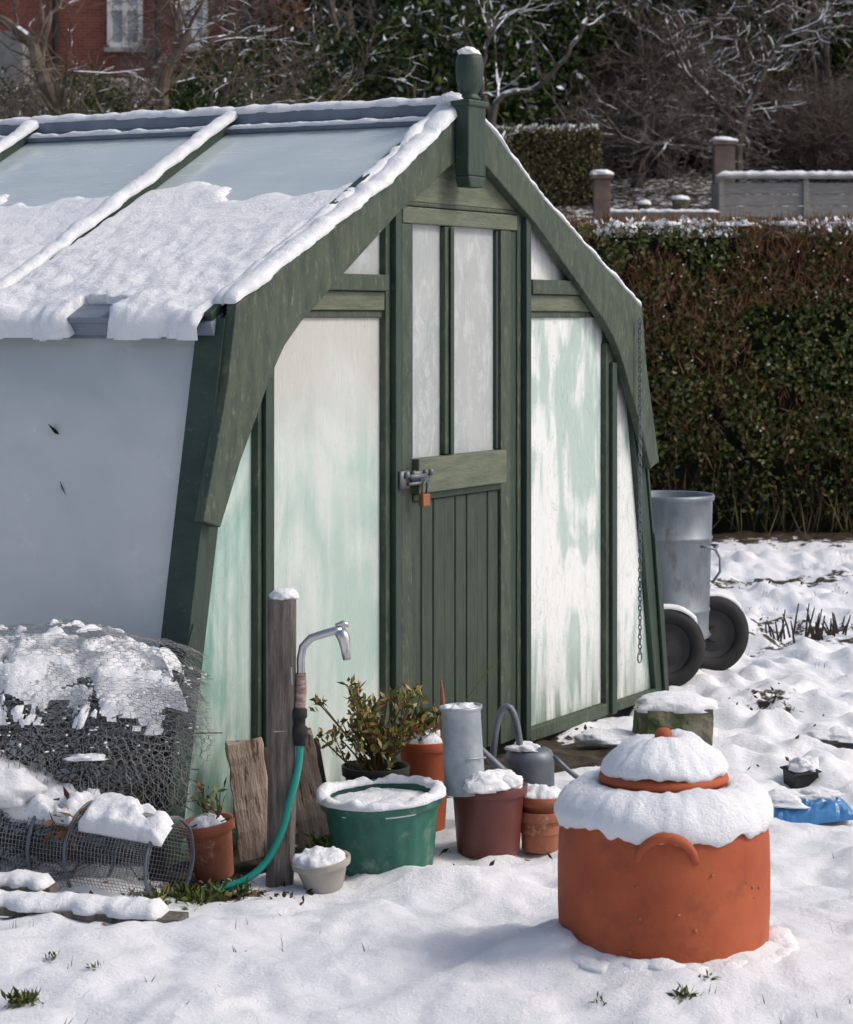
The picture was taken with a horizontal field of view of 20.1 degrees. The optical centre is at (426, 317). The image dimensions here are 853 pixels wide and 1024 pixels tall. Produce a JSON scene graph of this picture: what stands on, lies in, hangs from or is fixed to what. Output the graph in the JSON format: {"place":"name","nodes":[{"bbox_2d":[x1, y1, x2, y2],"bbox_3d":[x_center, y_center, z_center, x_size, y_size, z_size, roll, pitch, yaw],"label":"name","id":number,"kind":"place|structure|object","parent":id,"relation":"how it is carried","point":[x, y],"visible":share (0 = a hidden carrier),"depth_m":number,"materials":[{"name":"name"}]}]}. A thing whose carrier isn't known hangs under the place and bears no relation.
{"place":"outdoors","nodes":[
{"label":"outdoors","id":0,"kind":"place"},
{"bbox_2d":[0,2,852,1023],"bbox_3d":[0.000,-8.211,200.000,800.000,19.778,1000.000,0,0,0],"label":"snowy ground","id":1,"kind":"structure","parent":0,"point":[450,936],"depth_m":6.19,"materials":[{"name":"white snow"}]},
{"bbox_2d":[0,31,35,87],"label":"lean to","id":2,"kind":"object","parent":1,"relation":"on","point":[7,56],"depth_m":56.60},
{"bbox_2d":[0,986,43,1009],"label":"weed plant","id":3,"kind":"object","parent":1,"relation":"on","point":[17,997],"visible":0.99,"depth_m":5.61,"materials":[{"name":"green plant"}]},
{"bbox_2d":[44,950,59,960],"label":"weed plant","id":4,"kind":"object","parent":1,"relation":"on","point":[54,956],"visible":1,"depth_m":5.89,"materials":[{"name":"green plant"}]},
{"bbox_2d":[0,869,188,923],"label":"wooden plank pile","id":5,"kind":"object","parent":1,"relation":"on","point":[23,892],"visible":0.98,"depth_m":6.27,"materials":[{"name":"brown wood"}]},
{"bbox_2d":[86,959,104,969],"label":"weed plant","id":6,"kind":"object","parent":1,"relation":"on","point":[94,966],"visible":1,"depth_m":5.79,"materials":[{"name":"green plant"}]},
{"bbox_2d":[0,751,194,898],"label":"wire cloche","id":7,"kind":"object","parent":1,"relation":"on","point":[27,797],"visible":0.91,"depth_m":6.68,"materials":[{"name":"metal"}]},
{"bbox_2d":[0,619,222,881],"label":"chicken wire heap","id":8,"kind":"object","parent":1,"relation":"on","point":[131,678],"visible":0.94,"depth_m":6.86,"materials":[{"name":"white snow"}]},
{"bbox_2d":[0,0,311,77],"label":"walls","id":9,"kind":"structure","parent":1,"relation":"on","point":[89,32],"depth_m":59.00,"materials":[{"name":"red brick"}]},
{"bbox_2d":[104,47,209,51],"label":"sills","id":10,"kind":"structure","parent":9,"relation":"attached to","point":[114,49],"depth_m":58.84,"materials":[{"name":"stone"}]},
{"bbox_2d":[107,0,207,46],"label":"window frames","id":11,"kind":"structure","parent":9,"relation":"attached to","point":[124,7],"depth_m":58.93,"materials":[{"name":"white wood"}]},
{"bbox_2d":[112,0,202,41],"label":"window glass","id":12,"kind":"object","parent":11,"relation":"in","point":[130,17],"visible":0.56,"depth_m":58.98,"materials":[{"name":"grey glass"}]},
{"bbox_2d":[52,0,265,77],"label":"drainpipes","id":13,"kind":"object","parent":9,"relation":"attached to","point":[55,41],"visible":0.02,"depth_m":58.85,"materials":[{"name":"black plastic"}]},
{"bbox_2d":[128,881,188,910],"bbox_3d":[-0.731,1.579,6.522,0.160,0.085,0.183,0,0,-12],"label":"weed plant","id":14,"kind":"object","parent":1,"relation":"on","point":[162,895],"visible":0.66,"depth_m":6.55,"materials":[{"name":"green plant"}]},
{"bbox_2d":[157,879,216,903],"bbox_3d":[-0.676,1.579,6.595,0.163,0.078,0.133,0,0,43],"label":"weed plant","id":15,"kind":"object","parent":1,"relation":"on","point":[170,889],"visible":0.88,"depth_m":6.59,"materials":[{"name":"green plant"}]},
{"bbox_2d":[168,883,213,906],"bbox_3d":[-0.645,1.580,6.555,0.175,0.071,0.187,0,0,-34],"label":"weed plant","id":16,"kind":"object","parent":1,"relation":"on","point":[190,897],"visible":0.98,"depth_m":6.55,"materials":[{"name":"green plant"}]},
{"bbox_2d":[179,777,235,881],"bbox_3d":[-0.621,1.462,6.870,0.164,0.278,0.158,-8,4,0],"label":"terracotta flower pot","id":17,"kind":"object","parent":1,"relation":"on","point":[213,842],"visible":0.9,"depth_m":6.83,"materials":[{"name":"orange ceramic"}]},
{"bbox_2d":[189,878,235,901],"bbox_3d":[-0.606,1.571,6.616,0.148,0.062,0.140,0,0,24],"label":"weed plant","id":18,"kind":"object","parent":1,"relation":"on","point":[220,894],"visible":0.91,"depth_m":6.61,"materials":[{"name":"green plant"}]},
{"bbox_2d":[0,0,433,118],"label":"old apple tree","id":19,"kind":"object","parent":1,"relation":"on","point":[50,98],"visible":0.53,"depth_m":26.02,"materials":[{"name":"brown plant"}]},
{"bbox_2d":[219,877,264,900],"bbox_3d":[-0.521,1.596,6.668,0.140,0.097,0.154,0,0,-16],"label":"weed plant","id":20,"kind":"object","parent":1,"relation":"on","point":[238,889],"visible":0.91,"depth_m":6.66,"materials":[{"name":"green plant"}]},
{"bbox_2d":[225,737,267,861],"bbox_3d":[-0.518,1.429,7.142,0.124,0.354,0.063,-6,-7,-11],"label":"split log","id":21,"kind":"object","parent":1,"relation":"on","point":[248,762],"visible":0.74,"depth_m":7.12,"materials":[{"name":"brown wood"}]},
{"bbox_2d":[202,588,350,892],"bbox_3d":[-0.427,1.206,6.758,0.417,0.888,0.124,0,0,-11],"label":"standpipe post","id":22,"kind":"object","parent":1,"relation":"on","point":[287,717],"visible":0.98,"depth_m":6.74,"materials":[{"name":"brown wood"}]},
{"bbox_2d":[296,728,330,848],"bbox_3d":[-0.361,1.434,7.316,0.118,0.358,0.063,-10,-5,-6],"label":"split log","id":23,"kind":"object","parent":1,"relation":"on","point":[310,815],"visible":0.44,"depth_m":7.29,"materials":[{"name":"brown wood"}]},
{"bbox_2d":[303,831,331,848],"bbox_3d":[-0.308,1.585,7.243,0.140,0.093,0.156,0,0,0],"label":"weed plant","id":24,"kind":"object","parent":1,"relation":"on","point":[323,843],"visible":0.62,"depth_m":7.23,"materials":[{"name":"green plant"}]},
{"bbox_2d":[291,845,350,893],"bbox_3d":[-0.292,1.539,6.715,0.168,0.113,0.168,-7,5,0],"label":"grey bowl","id":25,"kind":"object","parent":1,"relation":"on","point":[319,869],"visible":1,"depth_m":6.67,"materials":[{"name":"grey ceramic"}]},
{"bbox_2d":[0,46,668,875],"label":"greenhouse","id":26,"kind":"object","parent":1,"relation":"on","point":[374,374],"visible":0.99,"depth_m":8.12,"materials":[{"name":"green paint"}]},
{"bbox_2d":[412,224,440,457],"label":"pane door left","id":27,"kind":"structure","parent":26,"relation":"in","point":[426,238],"depth_m":8.39,"materials":[{"name":"white glass"}]},
{"bbox_2d":[448,226,493,453],"bbox_3d":[0.161,0.080,8.690,0.004,0.820,0.350,0,0,29],"label":"window pane","id":28,"kind":"structure","parent":26,"relation":"in","point":[473,247],"depth_m":8.70,"materials":[{"name":"white glass"}]},
{"bbox_2d":[309,674,423,780],"bbox_3d":[-0.186,1.341,7.321,0.359,0.518,0.249,0,0,0],"label":"black pot with shrub","id":29,"kind":"object","parent":1,"relation":"on","point":[380,752],"visible":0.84,"depth_m":7.30,"materials":[{"name":"green plant"}]},
{"bbox_2d":[316,773,445,876],"bbox_3d":[-0.128,1.482,6.993,0.381,0.248,0.384,-3,2,0],"label":"green planter tub","id":30,"kind":"object","parent":1,"relation":"on","point":[383,824],"visible":0.98,"depth_m":6.88,"materials":[{"name":"plastic"}]},
{"bbox_2d":[0,0,852,165],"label":"evergreen shrubs","id":31,"kind":"object","parent":1,"relation":"on","point":[513,110],"visible":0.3,"depth_m":41.05,"materials":[{"name":"green plant"}]},
{"bbox_2d":[0,0,852,207],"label":"background trees","id":32,"kind":"object","parent":1,"relation":"on","point":[642,154],"visible":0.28,"depth_m":41.53,"materials":[{"name":"brown plant"}]},
{"bbox_2d":[0,2,852,187],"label":"background shrubs","id":33,"kind":"object","parent":1,"relation":"on","point":[825,126],"visible":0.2,"depth_m":41.57,"materials":[{"name":"brown plant"}]},
{"bbox_2d":[395,660,499,831],"bbox_3d":[0.051,1.335,7.543,0.315,0.531,0.180,0,0,-22],"label":"terracotta pot with plant","id":34,"kind":"object","parent":1,"relation":"on","point":[424,757],"visible":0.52,"depth_m":7.47,"materials":[{"name":"orange plant"}]},
{"bbox_2d":[75,581,852,925],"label":"garden debris","id":35,"kind":"object","parent":1,"relation":"on","point":[441,851],"visible":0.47,"depth_m":6.71,"materials":[{"name":"brown plant"}]},
{"bbox_2d":[453,781,527,858],"bbox_3d":[0.185,1.488,7.190,0.236,0.224,0.236,0,0,0],"label":"red brown plastic pot","id":36,"kind":"object","parent":1,"relation":"on","point":[489,824],"visible":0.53,"depth_m":7.10,"materials":[{"name":"brown plastic"}]},
{"bbox_2d":[439,702,522,796],"bbox_3d":[0.162,1.280,7.118,0.250,0.268,0.176,0,0,0],"label":"galvanised funnel tube","id":37,"kind":"object","parent":36,"relation":"on","point":[466,774],"visible":1,"depth_m":7.09,"materials":[{"name":"metal"}]},
{"bbox_2d":[407,0,640,140],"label":"leaning snowy tree","id":38,"kind":"object","parent":1,"relation":"on","point":[491,111],"visible":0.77,"depth_m":33.00,"materials":[{"name":"plant"}]},
{"bbox_2d":[483,703,578,786],"bbox_3d":[0.288,1.405,7.566,0.391,0.391,0.166,0,0,-20],"label":"watering can","id":39,"kind":"object","parent":1,"relation":"on","point":[529,762],"visible":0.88,"depth_m":7.53,"materials":[{"name":"metal"}]},
{"bbox_2d":[521,783,561,853],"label":"stacked terracotta pots","id":40,"kind":"object","parent":1,"relation":"on","point":[539,829],"visible":0.81,"depth_m":7.17,"materials":[{"name":"orange ceramic"}]},
{"bbox_2d":[495,122,604,206],"bbox_3d":[1.830,-2.043,38.897,2.074,2.212,1.313,0,0,0],"label":"beech hedge","id":41,"kind":"object","parent":1,"relation":"on","point":[557,166],"visible":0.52,"depth_m":38.44,"materials":[{"name":"green plant"}]},
{"bbox_2d":[588,992,606,1004],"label":"weed plant","id":42,"kind":"object","parent":1,"relation":"on","point":[604,1003],"visible":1,"depth_m":5.51,"materials":[{"name":"green plant"}]},
{"bbox_2d":[590,170,613,236],"bbox_3d":[2.552,-1.531,35.010,0.360,1.263,0.399,0,0,0],"label":"garden gate post","id":43,"kind":"object","parent":1,"relation":"on","point":[601,179],"visible":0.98,"depth_m":34.88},
{"bbox_2d":[638,199,651,209],"bbox_3d":[3.348,-1.686,36.901,0.215,0.272,0.214,0,0,0],"label":"garden plant pot","id":44,"kind":"object","parent":1,"relation":"on","point":[645,204],"visible":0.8,"depth_m":36.82,"materials":[{"name":"stone"}]},
{"bbox_2d":[573,691,717,745],"bbox_3d":[0.822,1.513,9.044,0.554,0.214,0.236,0,0,-6],"label":"mossy stone block","id":45,"kind":"object","parent":1,"relation":"on","point":[682,710],"depth_m":8.97,"materials":[{"name":"stone"}]},
{"bbox_2d":[610,212,719,224],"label":"sleepers","id":46,"kind":"object","parent":1,"relation":"on","point":[655,214],"visible":0.16,"depth_m":36.40},
{"bbox_2d":[610,208,718,211],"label":"snow","id":47,"kind":"structure","parent":46,"relation":"on","point":[662,210],"depth_m":36.41,"materials":[{"name":"white snow"}]},
{"bbox_2d":[534,728,798,974],"bbox_3d":[0.596,1.335,5.970,0.673,0.630,0.679,0,0,0],"label":"terracotta rhubarb forcer","id":48,"kind":"object","parent":1,"relation":"on","point":[663,850],"visible":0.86,"depth_m":5.77,"materials":[{"name":"orange ceramic"}]},
{"bbox_2d":[671,195,689,209],"bbox_3d":[3.900,-1.719,36.900,0.290,0.338,0.292,0,0,0],"label":"garden plant pot","id":49,"kind":"object","parent":1,"relation":"on","point":[680,202],"visible":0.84,"depth_m":36.79,"materials":[{"name":"stone"}]},
{"bbox_2d":[665,982,705,1001],"bbox_3d":[0.589,1.557,5.531,0.086,0.050,0.069,0,0,-27],"label":"weed plant","id":50,"kind":"object","parent":1,"relation":"on","point":[684,992],"visible":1,"depth_m":5.53,"materials":[{"name":"green plant"}]},
{"bbox_2d":[664,591,748,685],"bbox_3d":[1.163,1.420,10.640,0.604,0.374,0.622,0,0,0],"label":"sack truck cart","id":51,"kind":"object","parent":1,"relation":"on","point":[691,651],"visible":0.61,"depth_m":10.84,"materials":[{"name":"rubber"}]},
{"bbox_2d":[651,490,720,639],"bbox_3d":[1.071,1.097,10.660,0.458,0.635,0.436,0,0,0],"label":"galvanised dustbin","id":52,"kind":"object","parent":51,"relation":"on","point":[682,521],"visible":0.42,"depth_m":10.48,"materials":[{"name":"metal"}]},
{"bbox_2d":[563,206,852,533],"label":"clipped hedge","id":53,"kind":"object","parent":1,"relation":"on","point":[748,338],"visible":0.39,"depth_m":17.86,"materials":[{"name":"green plant"}]},
{"bbox_2d":[698,969,720,980],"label":"weed plant","id":54,"kind":"object","parent":1,"relation":"on","point":[707,977],"visible":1,"depth_m":5.62,"materials":[{"name":"green plant"}]},
{"bbox_2d":[709,136,737,194],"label":"brick pier","id":55,"kind":"structure","parent":1,"relation":"on","point":[723,153],"depth_m":38.04,"materials":[{"name":"brick"}]},
{"bbox_2d":[595,0,852,194],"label":"leaning snowy tree","id":56,"kind":"object","parent":1,"relation":"on","point":[767,59],"visible":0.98,"depth_m":39.45,"materials":[{"name":"plant"}]},
{"bbox_2d":[653,481,852,543],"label":"dead stalks","id":57,"kind":"object","parent":1,"relation":"on","point":[736,513],"visible":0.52,"depth_m":17.21,"materials":[{"name":"plant"}]},
{"bbox_2d":[711,170,852,220],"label":"timber raised planter","id":58,"kind":"object","parent":1,"relation":"on","point":[757,205],"visible":0.9,"depth_m":37.00,"materials":[{"name":"grey wood"}]},
{"bbox_2d":[780,755,821,788],"bbox_3d":[1.317,1.596,8.411,0.136,0.125,0.148,0,0,-18],"label":"plant pot","id":59,"kind":"object","parent":1,"relation":"on","point":[800,772],"visible":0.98,"depth_m":8.36,"materials":[{"name":"plastic"}]},
{"bbox_2d":[765,603,850,643],"bbox_3d":[2.228,1.531,12.094,1.098,0.183,0.391,0,0,-5],"label":"cut stem row","id":60,"kind":"object","parent":1,"relation":"on","point":[818,634],"visible":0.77,"depth_m":12.03,"materials":[{"name":"plant"}]},
{"bbox_2d":[768,786,852,823],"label":"blue plastic bag","id":61,"kind":"object","parent":1,"relation":"on","point":[816,805],"visible":0.79,"depth_m":7.65,"materials":[{"name":"blue plastic"}]},
{"bbox_2d":[807,726,852,748],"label":"black seed tray","id":62,"kind":"object","parent":1,"relation":"on","point":[838,736],"visible":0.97,"depth_m":8.96,"materials":[{"name":"plastic"}]}
]}

